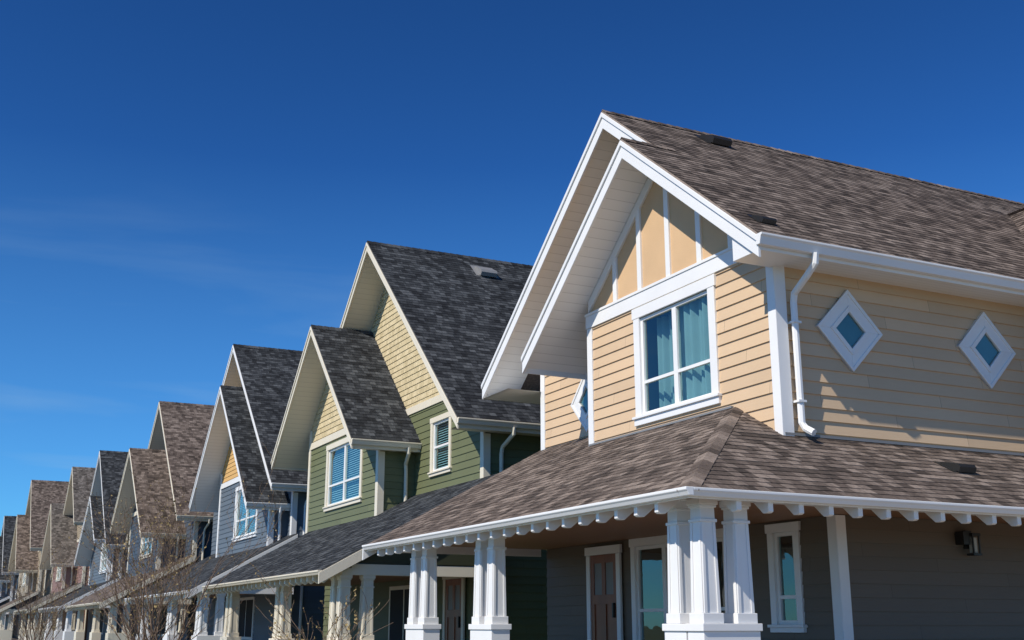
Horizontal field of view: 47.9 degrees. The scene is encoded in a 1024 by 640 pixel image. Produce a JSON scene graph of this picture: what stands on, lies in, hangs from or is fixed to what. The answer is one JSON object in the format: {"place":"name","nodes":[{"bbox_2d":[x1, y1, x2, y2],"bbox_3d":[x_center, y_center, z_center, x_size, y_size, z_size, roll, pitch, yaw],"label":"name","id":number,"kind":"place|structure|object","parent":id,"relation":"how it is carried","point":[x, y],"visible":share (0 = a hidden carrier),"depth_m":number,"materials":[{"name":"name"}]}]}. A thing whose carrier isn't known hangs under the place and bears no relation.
{"place":"outdoors","nodes":[
{"label":"outdoors","id":0,"kind":"place"},
{"bbox_2d":[0,517,16,579],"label":"roof shingles","id":1,"kind":"object","parent":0,"point":[6,543],"visible":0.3,"depth_m":101.64,"materials":[{"name":"grey"}]},
{"bbox_2d":[16,481,68,569],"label":"roof shingles","id":2,"kind":"object","parent":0,"point":[44,495],"visible":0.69,"depth_m":90.07,"materials":[{"name":"brown"}]},
{"bbox_2d":[51,468,94,563],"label":"roof shingles","id":3,"kind":"object","parent":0,"point":[61,522],"visible":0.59,"depth_m":78.76,"materials":[{"name":"brown"}]},
{"bbox_2d":[90,452,127,543],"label":"roof shingles","id":4,"kind":"object","parent":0,"point":[112,467],"visible":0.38,"depth_m":67.65,"materials":[{"name":"grey"}]},
{"bbox_2d":[130,403,213,532],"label":"roof shingles","id":5,"kind":"object","parent":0,"point":[186,428],"visible":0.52,"depth_m":54.73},
{"bbox_2d":[358,553,474,565],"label":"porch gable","id":6,"kind":"structure","parent":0,"point":[444,559],"depth_m":24.39,"materials":[{"name":"wood"}]},
{"bbox_2d":[0,0,1023,535],"label":"sky","id":7,"kind":"structure","parent":0,"point":[183,182],"materials":[{"name":"blue"}]},
{"bbox_2d":[591,182,727,311],"bbox_3d":[2.121,-1.745,20.225,0.730,3.740,8.230,7,-16,-25],"label":"gable stucco","id":8,"kind":"object","parent":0,"point":[683,237],"visible":0.33,"depth_m":18.74,"materials":[{"name":"paint"}]},
{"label":"porch floor","id":9,"kind":"structure","parent":0,"visible":0},
{"bbox_2d":[404,624,762,639],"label":"pier trim","id":10,"kind":"structure","parent":9,"relation":"on","point":[672,631],"depth_m":12.71,"materials":[{"name":"white paint"}]},
{"bbox_2d":[408,522,754,617],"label":"column panels","id":11,"kind":"object","parent":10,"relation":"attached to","point":[680,609],"visible":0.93,"depth_m":12.85,"materials":[{"name":"wood"}]},
{"bbox_2d":[362,238,1023,639],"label":"trim eaves","id":12,"kind":"object","parent":9,"relation":"on","point":[838,554],"depth_m":15.41,"materials":[{"name":"white paint"}]},
{"bbox_2d":[521,111,758,390],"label":"roof deck","id":13,"kind":"structure","parent":12,"relation":"on","point":[532,382],"depth_m":18.73,"materials":[{"name":"wood"}]},
{"bbox_2d":[481,112,760,399],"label":"rake trim","id":14,"kind":"structure","parent":13,"relation":"attached to","point":[737,231],"depth_m":19.96,"materials":[{"name":"white paint"}]},
{"bbox_2d":[540,177,794,449],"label":"gable trim","id":15,"kind":"structure","parent":13,"relation":"attached to","point":[701,268],"depth_m":18.10,"materials":[{"name":"wood"}]},
{"bbox_2d":[366,407,1023,544],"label":"porch shingles","id":16,"kind":"object","parent":13,"relation":"attached to","point":[755,454],"visible":0.97,"depth_m":15.24,"materials":[{"name":"brown"}]},
{"bbox_2d":[677,407,742,490],"bbox_3d":[2.512,1.521,14.256,0.240,1.619,4.045,-5,-16,18],"label":"hip cap","id":17,"kind":"object","parent":16,"relation":"on","point":[699,470],"visible":1,"depth_m":13.82,"materials":[{"name":"brown"}]},
{"bbox_2d":[589,406,1023,455],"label":"flashing","id":18,"kind":"object","parent":16,"relation":"on","point":[859,440],"visible":0.93,"depth_m":16.62,"materials":[{"name":"grey metal"}]},
{"bbox_2d":[600,109,1023,204],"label":"ridge cap","id":19,"kind":"object","parent":13,"relation":"on","point":[652,144],"visible":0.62,"depth_m":22.38,"materials":[{"name":"brown"}]},
{"bbox_2d":[603,111,1023,278],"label":"roof shingles","id":20,"kind":"object","parent":13,"relation":"on","point":[807,198],"visible":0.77,"depth_m":19.12,"materials":[{"name":"brown"}]},
{"bbox_2d":[756,232,1023,291],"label":"gutter trim","id":21,"kind":"structure","parent":13,"relation":"attached to","point":[776,241],"depth_m":16.07,"materials":[{"name":"white paint"}]},
{"bbox_2d":[784,267,1023,453],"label":"side siding","id":22,"kind":"object","parent":13,"relation":"attached to","point":[914,377],"visible":0.81,"depth_m":16.68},
{"bbox_2d":[790,252,818,435],"bbox_3d":[4.003,0.328,15.468,0.196,2.439,0.624,7,-16,-25],"label":"downspout","id":23,"kind":"object","parent":22,"relation":"attached to","point":[796,290],"visible":1,"depth_m":15.58,"materials":[{"name":"white paint"}]},
{"bbox_2d":[1006,208,1023,236],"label":"cross gable shingles","id":24,"kind":"object","parent":13,"relation":"on","point":[1017,217],"visible":0.98,"depth_m":22.57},
{"bbox_2d":[545,262,774,448],"bbox_3d":[2.112,1.318,19.408,0.754,2.800,8.230,7,-16,-25],"label":"siding","id":25,"kind":"object","parent":12,"relation":"attached to","point":[745,376],"visible":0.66,"depth_m":16.99,"materials":[{"name":"wood"}]},
{"bbox_2d":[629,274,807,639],"bbox_3d":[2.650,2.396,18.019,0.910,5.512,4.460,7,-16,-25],"label":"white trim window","id":26,"kind":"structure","parent":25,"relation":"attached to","point":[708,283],"depth_m":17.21,"materials":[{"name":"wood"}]},
{"bbox_2d":[657,296,710,407],"bbox_3d":[2.739,0.572,17.997,0.240,1.640,1.902,5,-16,-18],"label":"curtain","id":27,"kind":"object","parent":26,"relation":"hanging from","point":[694,333],"visible":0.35,"depth_m":17.84,"materials":[{"name":"fabric"}]},
{"bbox_2d":[641,299,797,639],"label":"room interior","id":28,"kind":"object","parent":26,"relation":"attached to","point":[652,582],"visible":0.14,"depth_m":19.03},
{"bbox_2d":[362,486,1023,549],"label":"porch gutter trim","id":29,"kind":"structure","parent":12,"relation":"attached to","point":[684,491],"depth_m":13.47,"materials":[{"name":"metal"}]},
{"bbox_2d":[377,499,1021,555],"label":"rafter trim","id":30,"kind":"structure","parent":12,"relation":"attached to","point":[731,505],"depth_m":14.03,"materials":[{"name":"white paint"}]},
{"bbox_2d":[483,130,1023,403],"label":"soffit boards","id":31,"kind":"object","parent":12,"relation":"on","point":[562,345],"visible":0.6,"depth_m":20.78,"materials":[{"name":"wood"}]},
{"bbox_2d":[571,290,1015,431],"bbox_3d":[4.427,1.080,19.895,3.909,1.262,7.059,7,-16,-25],"label":"diamond window trim","id":32,"kind":"structure","parent":12,"relation":"attached to","point":[838,311],"depth_m":17.19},
{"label":"porch floor","id":33,"kind":"structure","parent":0,"visible":0},
{"bbox_2d":[220,637,294,639],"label":"pier trim","id":34,"kind":"structure","parent":33,"relation":"on","point":[230,638],"depth_m":31.61,"materials":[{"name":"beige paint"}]},
{"bbox_2d":[223,575,473,639],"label":"porch columns","id":35,"kind":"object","parent":34,"relation":"on","point":[344,582],"depth_m":23.93,"materials":[{"name":"wood"}]},
{"bbox_2d":[224,588,372,634],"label":"column panels","id":36,"kind":"object","parent":35,"relation":"attached to","point":[278,614],"visible":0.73,"depth_m":23.99,"materials":[{"name":"wood"}]},
{"bbox_2d":[323,577,473,639],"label":"siding","id":37,"kind":"object","parent":33,"relation":"on","point":[381,597],"visible":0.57,"depth_m":31.12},
{"bbox_2d":[202,395,540,639],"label":"trim eaves","id":38,"kind":"object","parent":37,"relation":"on","point":[348,566],"depth_m":26.45,"materials":[{"name":"beige paint"}]},
{"bbox_2d":[202,570,321,588],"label":"porch gutter trim","id":39,"kind":"structure","parent":38,"relation":"attached to","point":[289,576],"depth_m":26.59,"materials":[{"name":"metal"}]},
{"bbox_2d":[206,575,332,594],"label":"rafter trim","id":40,"kind":"structure","parent":38,"relation":"attached to","point":[282,583],"depth_m":27.29,"materials":[{"name":"beige paint"}]},
{"bbox_2d":[295,575,409,585],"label":"porch ceiling","id":41,"kind":"structure","parent":38,"relation":"attached to","point":[355,580],"depth_m":30.23,"materials":[{"name":"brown wood"}]},
{"bbox_2d":[308,401,479,566],"bbox_3d":[-3.686,4.776,31.181,1.020,4.350,11.700,7,-16,-25],"label":"siding","id":42,"kind":"object","parent":38,"relation":"attached to","point":[465,456],"visible":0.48,"depth_m":29.96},
{"bbox_2d":[322,411,451,511],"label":"window trim","id":43,"kind":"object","parent":42,"relation":"attached to","point":[343,441],"depth_m":30.74,"materials":[{"name":"wood"}]},
{"bbox_2d":[327,418,448,505],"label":"window frame","id":44,"kind":"object","parent":43,"relation":"attached to","point":[346,480],"depth_m":32.22,"materials":[{"name":"plastic"}]},
{"bbox_2d":[389,589,409,639],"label":"porch window","id":45,"kind":"structure","parent":38,"relation":"attached to","point":[396,615],"depth_m":29.94,"materials":[{"name":"glass"}]},
{"bbox_2d":[274,253,540,470],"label":"soffit boards","id":46,"kind":"object","parent":38,"relation":"on","point":[293,451],"visible":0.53,"depth_m":34.63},
{"bbox_2d":[311,242,540,570],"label":"roof deck","id":47,"kind":"structure","parent":38,"relation":"on","point":[389,440],"depth_m":28.63,"materials":[{"name":"wood"}]},
{"bbox_2d":[205,474,495,585],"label":"porch shingles","id":48,"kind":"object","parent":47,"relation":"attached to","point":[320,549],"visible":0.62,"depth_m":27.68,"materials":[{"name":"grey"}]},
{"bbox_2d":[271,243,458,469],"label":"rake trim","id":49,"kind":"structure","parent":47,"relation":"attached to","point":[408,328],"depth_m":32.30,"materials":[{"name":"beige paint"}]},
{"bbox_2d":[311,288,439,442],"bbox_3d":[-3.819,0.512,32.590,1.020,5.115,10.519,7,-16,-25],"label":"gable siding","id":50,"kind":"object","parent":47,"relation":"attached to","point":[412,378],"visible":0.26,"depth_m":32.66,"materials":[{"name":"wood"}]},
{"bbox_2d":[330,421,448,503],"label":"window","id":51,"kind":"structure","parent":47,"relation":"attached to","point":[332,474],"depth_m":33.74,"materials":[{"name":"glass"}]},
{"bbox_2d":[331,421,448,503],"bbox_3d":[-3.464,3.884,30.863,0.544,1.632,6.678,11,-18,-35],"label":"blind","id":52,"kind":"object","parent":51,"relation":"attached to","point":[359,465],"visible":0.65,"depth_m":32.03,"materials":[{"name":"plastic"}]},
{"bbox_2d":[311,241,532,334],"bbox_3d":[1.247,-0.212,36.439,15.000,2.333,2.130,7,-16,-25],"label":"ridge cap","id":53,"kind":"object","parent":47,"relation":"on","point":[407,248],"visible":0.34,"depth_m":34.12,"materials":[{"name":"grey"}]},
{"bbox_2d":[312,244,540,442],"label":"roof shingles","id":54,"kind":"object","parent":47,"relation":"on","point":[458,312],"visible":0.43,"depth_m":31.05,"materials":[{"name":"grey"}]},
{"bbox_2d":[351,417,540,448],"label":"gutter trim","id":55,"kind":"structure","parent":47,"relation":"attached to","point":[470,421],"depth_m":26.51,"materials":[{"name":"beige paint"}]},
{"bbox_2d":[403,427,515,501],"bbox_3d":[-1.403,5.696,27.460,0.225,5.864,4.928,10,-18,-34],"label":"downspout","id":56,"kind":"object","parent":38,"relation":"attached to","point":[502,447],"visible":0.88,"depth_m":26.55,"materials":[{"name":"beige paint"}]},
{"bbox_2d":[485,432,547,639],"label":"side siding","id":57,"kind":"object","parent":38,"relation":"attached to","point":[526,595],"visible":0.1,"depth_m":26.18,"materials":[{"name":"wood"}]},
{"bbox_2d":[442,577,465,639],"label":"door trim","id":58,"kind":"structure","parent":33,"relation":"on","point":[444,579],"depth_m":26.46,"materials":[{"name":"wood"}]},
{"bbox_2d":[445,578,460,639],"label":"door","id":59,"kind":"structure","parent":58,"relation":"in","point":[452,631],"depth_m":26.84,"materials":[{"name":"wood"}]},
{"bbox_3d":[8.641,6.759,20.398,19.500,0.890,9.800,7,-16,-25],"label":"foundation","id":60,"kind":"object","parent":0,"visible":0},
{"bbox_2d":[546,514,1023,639],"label":"siding","id":61,"kind":"object","parent":60,"relation":"on","point":[924,579],"visible":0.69,"depth_m":16.05,"materials":[{"name":"wood"}]},
{"bbox_2d":[584,544,622,639],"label":"door trim","id":62,"kind":"structure","parent":61,"relation":"attached to","point":[616,549],"depth_m":20.24,"materials":[{"name":"wood"}]},
{"bbox_2d":[590,553,616,639],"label":"door","id":63,"kind":"structure","parent":62,"relation":"in","point":[603,624],"depth_m":20.39,"materials":[{"name":"wood"}]},
{"bbox_2d":[442,501,1023,549],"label":"porch ceiling","id":64,"kind":"structure","parent":61,"relation":"on","point":[651,523],"depth_m":17.70,"materials":[{"name":"brown wood"}]},
{"bbox_2d":[954,531,982,555],"bbox_3d":[6.440,3.147,16.260,0.290,0.350,0.200,7,-16,-25],"label":"wall lantern","id":65,"kind":"object","parent":61,"relation":"attached to","point":[962,537],"depth_m":16.21,"materials":[{"name":"black metal"}]},
{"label":"porch floor","id":66,"kind":"structure","parent":0,"visible":0},
{"bbox_2d":[136,633,222,639],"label":"pier trim","id":67,"kind":"structure","parent":66,"relation":"on","point":[203,637],"depth_m":35.78,"materials":[{"name":"white paint"}]},
{"bbox_2d":[140,593,225,634],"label":"white column","id":68,"kind":"structure","parent":67,"relation":"on","point":[220,598],"depth_m":36.09,"materials":[{"name":"wood"}]},
{"bbox_2d":[140,602,223,631],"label":"column panels","id":69,"kind":"object","parent":68,"relation":"attached to","point":[200,609],"visible":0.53,"depth_m":36.07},
{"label":"porch floor","id":70,"kind":"structure","parent":0,"visible":0},
{"bbox_2d":[74,632,130,639],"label":"pier trim","id":71,"kind":"structure","parent":70,"relation":"on","point":[93,636],"depth_m":52.18,"materials":[{"name":"beige paint"}]},
{"bbox_2d":[76,604,186,632],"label":"porch columns","id":72,"kind":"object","parent":71,"relation":"on","point":[98,610],"depth_m":49.20,"materials":[{"name":"wood"}]},
{"bbox_2d":[76,610,185,629],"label":"column panels","id":73,"kind":"object","parent":72,"relation":"attached to","point":[94,622],"visible":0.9,"depth_m":52.36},
{"bbox_2d":[137,604,189,639],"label":"siding","id":74,"kind":"object","parent":70,"relation":"on","point":[186,623],"visible":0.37,"depth_m":51.74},
{"bbox_2d":[66,511,212,635],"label":"trim eaves","id":75,"kind":"object","parent":74,"relation":"on","point":[159,560],"depth_m":50.15,"materials":[{"name":"beige paint"}]},
{"bbox_2d":[101,402,202,601],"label":"roof deck","id":76,"kind":"structure","parent":75,"relation":"on","point":[154,532],"depth_m":51.29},
{"bbox_2d":[68,555,192,605],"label":"porch shingles","id":77,"kind":"object","parent":76,"relation":"attached to","point":[88,599],"visible":0.49,"depth_m":53.70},
{"bbox_2d":[110,403,177,541],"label":"rake trim","id":78,"kind":"structure","parent":76,"relation":"attached to","point":[129,455],"depth_m":57.52,"materials":[{"name":"beige paint"}]},
{"bbox_2d":[111,410,206,546],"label":"soffit boards","id":79,"kind":"object","parent":75,"relation":"on","point":[127,490],"visible":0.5,"depth_m":58.77,"materials":[{"name":"wood"}]},
{"bbox_2d":[127,515,193,576],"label":"siding","id":80,"kind":"object","parent":75,"relation":"attached to","point":[133,527],"visible":0.29,"depth_m":52.66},
{"bbox_2d":[187,521,212,639],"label":"side siding","id":81,"kind":"object","parent":75,"relation":"attached to","point":[208,546],"visible":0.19,"depth_m":50.47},
{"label":"porch floor","id":82,"kind":"structure","parent":0,"visible":0},
{"bbox_2d":[86,608,108,639],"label":"siding","id":83,"kind":"object","parent":82,"relation":"on","point":[90,621],"visible":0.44,"depth_m":71.63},
{"bbox_2d":[38,542,127,633],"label":"trim eaves","id":84,"kind":"object","parent":83,"relation":"on","point":[92,592],"depth_m":63.59,"materials":[{"name":"white paint"}]},
{"bbox_2d":[75,458,101,565],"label":"soffit boards","id":85,"kind":"object","parent":84,"relation":"on","point":[85,552],"visible":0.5,"depth_m":71.05,"materials":[{"name":"wood"}]},
{"bbox_2d":[61,460,123,605],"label":"roof deck","id":86,"kind":"structure","parent":84,"relation":"on","point":[103,584],"depth_m":62.59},
{"bbox_2d":[42,577,116,607],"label":"porch shingles","id":87,"kind":"object","parent":86,"relation":"attached to","point":[87,587],"visible":0.56,"depth_m":66.21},
{"bbox_2d":[74,451,106,565],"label":"rake trim","id":88,"kind":"structure","parent":86,"relation":"attached to","point":[89,503],"depth_m":69.74,"materials":[{"name":"white paint"}]},
{"bbox_2d":[89,543,119,585],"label":"siding","id":89,"kind":"object","parent":84,"relation":"attached to","point":[96,576],"visible":0.33,"depth_m":68.61,"materials":[{"name":"wood"}]},
{"label":"ground","id":90,"kind":"structure","parent":0,"visible":0},
{"bbox_2d":[0,538,101,639],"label":"bare tree","id":91,"kind":"object","parent":90,"relation":"on","point":[41,625],"visible":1,"depth_m":46.60,"materials":[{"name":"brown plant"}]},
{"bbox_2d":[62,611,77,630],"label":"siding","id":92,"kind":"object","parent":90,"relation":"on","point":[63,625],"depth_m":80.78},
{"bbox_2d":[14,524,85,614],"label":"trim eaves","id":93,"kind":"object","parent":92,"relation":"on","point":[78,586],"depth_m":74.40,"materials":[{"name":"beige paint"}]},
{"bbox_2d":[40,477,82,570],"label":"soffit boards","id":94,"kind":"object","parent":93,"relation":"on","point":[68,511],"visible":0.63,"depth_m":83.25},
{"bbox_2d":[51,542,82,592],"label":"siding","id":95,"kind":"object","parent":92,"relation":"on","point":[54,586],"visible":0.3,"depth_m":77.73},
{"bbox_2d":[69,469,210,639],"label":"bare tree","id":96,"kind":"object","parent":90,"relation":"on","point":[123,620],"visible":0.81,"depth_m":30.11,"materials":[{"name":"brown plant"}]},
{"bbox_2d":[60,444,285,639],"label":"bare tree","id":97,"kind":"object","parent":90,"relation":"on","point":[149,623],"visible":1,"depth_m":27.46,"materials":[{"name":"brown plant"}]},
{"bbox_2d":[207,594,275,639],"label":"siding","id":98,"kind":"object","parent":90,"relation":"on","point":[261,629],"visible":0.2,"depth_m":40.51,"materials":[{"name":"wood"}]},
{"bbox_2d":[124,474,306,639],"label":"trim eaves","id":99,"kind":"object","parent":98,"relation":"on","point":[293,513],"depth_m":38.28,"materials":[{"name":"white paint"}]},
{"bbox_2d":[190,345,297,589],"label":"roof deck","id":100,"kind":"structure","parent":99,"relation":"on","point":[250,501],"depth_m":38.00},
{"bbox_2d":[128,533,296,597],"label":"porch shingles","id":101,"kind":"object","parent":100,"relation":"attached to","point":[206,571],"visible":0.64,"depth_m":39.75,"materials":[{"name":"brown"}]},
{"bbox_2d":[189,345,272,511],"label":"rake trim","id":102,"kind":"structure","parent":100,"relation":"attached to","point":[211,426],"depth_m":43.87,"materials":[{"name":"white paint"}]},
{"bbox_2d":[221,346,307,502],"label":"roof shingles","id":103,"kind":"object","parent":100,"relation":"on","point":[268,376],"visible":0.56,"depth_m":41.91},
{"bbox_2d":[246,483,306,507],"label":"gutter trim","id":104,"kind":"structure","parent":100,"relation":"attached to","point":[281,485],"depth_m":38.06,"materials":[{"name":"white paint"}]},
{"bbox_2d":[238,600,252,636],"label":"porch window","id":105,"kind":"structure","parent":99,"relation":"attached to","point":[247,609],"depth_m":42.10,"materials":[{"name":"glass"}]},
{"bbox_2d":[191,354,302,512],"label":"soffit boards","id":106,"kind":"object","parent":99,"relation":"on","point":[208,488],"visible":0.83,"depth_m":45.67,"materials":[{"name":"wood"}]},
{"bbox_2d":[211,482,290,556],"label":"siding","id":107,"kind":"object","parent":99,"relation":"attached to","point":[225,531],"visible":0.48,"depth_m":43.34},
{"bbox_2d":[222,442,237,483],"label":"gable siding","id":108,"kind":"object","parent":107,"relation":"on","point":[229,472],"visible":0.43,"depth_m":44.84,"materials":[{"name":"paint"}]},
{"bbox_2d":[231,486,257,541],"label":"white trim window","id":109,"kind":"structure","parent":107,"relation":"attached to","point":[256,523],"depth_m":42.20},
{"bbox_2d":[277,499,306,639],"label":"downspout","id":110,"kind":"object","parent":99,"relation":"attached to","point":[301,587],"visible":0.62,"depth_m":38.25,"materials":[{"name":"white paint"}]},
{"bbox_2d":[291,492,324,639],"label":"side siding","id":111,"kind":"object","parent":99,"relation":"attached to","point":[313,596],"visible":0.11,"depth_m":37.84,"materials":[{"name":"wood"}]},
{"bbox_2d":[249,562,391,639],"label":"bare shrub","id":112,"kind":"object","parent":90,"relation":"on","point":[336,619],"visible":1,"depth_m":21.25,"materials":[{"name":"brown plant"}]},
{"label":"lower siding","id":113,"kind":"object","parent":90,"relation":"on","visible":0},
{"bbox_2d":[0,549,41,613],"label":"trim eaves","id":114,"kind":"object","parent":113,"relation":"on","point":[5,609],"depth_m":85.68,"materials":[{"name":"beige paint"}]},
{"bbox_2d":[17,551,41,597],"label":"siding","id":115,"kind":"object","parent":114,"relation":"attached to","point":[35,588],"visible":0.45,"depth_m":87.94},
{"bbox_2d":[38,570,56,639],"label":"side siding","id":116,"kind":"object","parent":114,"relation":"attached to","point":[48,575],"visible":0.08,"depth_m":85.96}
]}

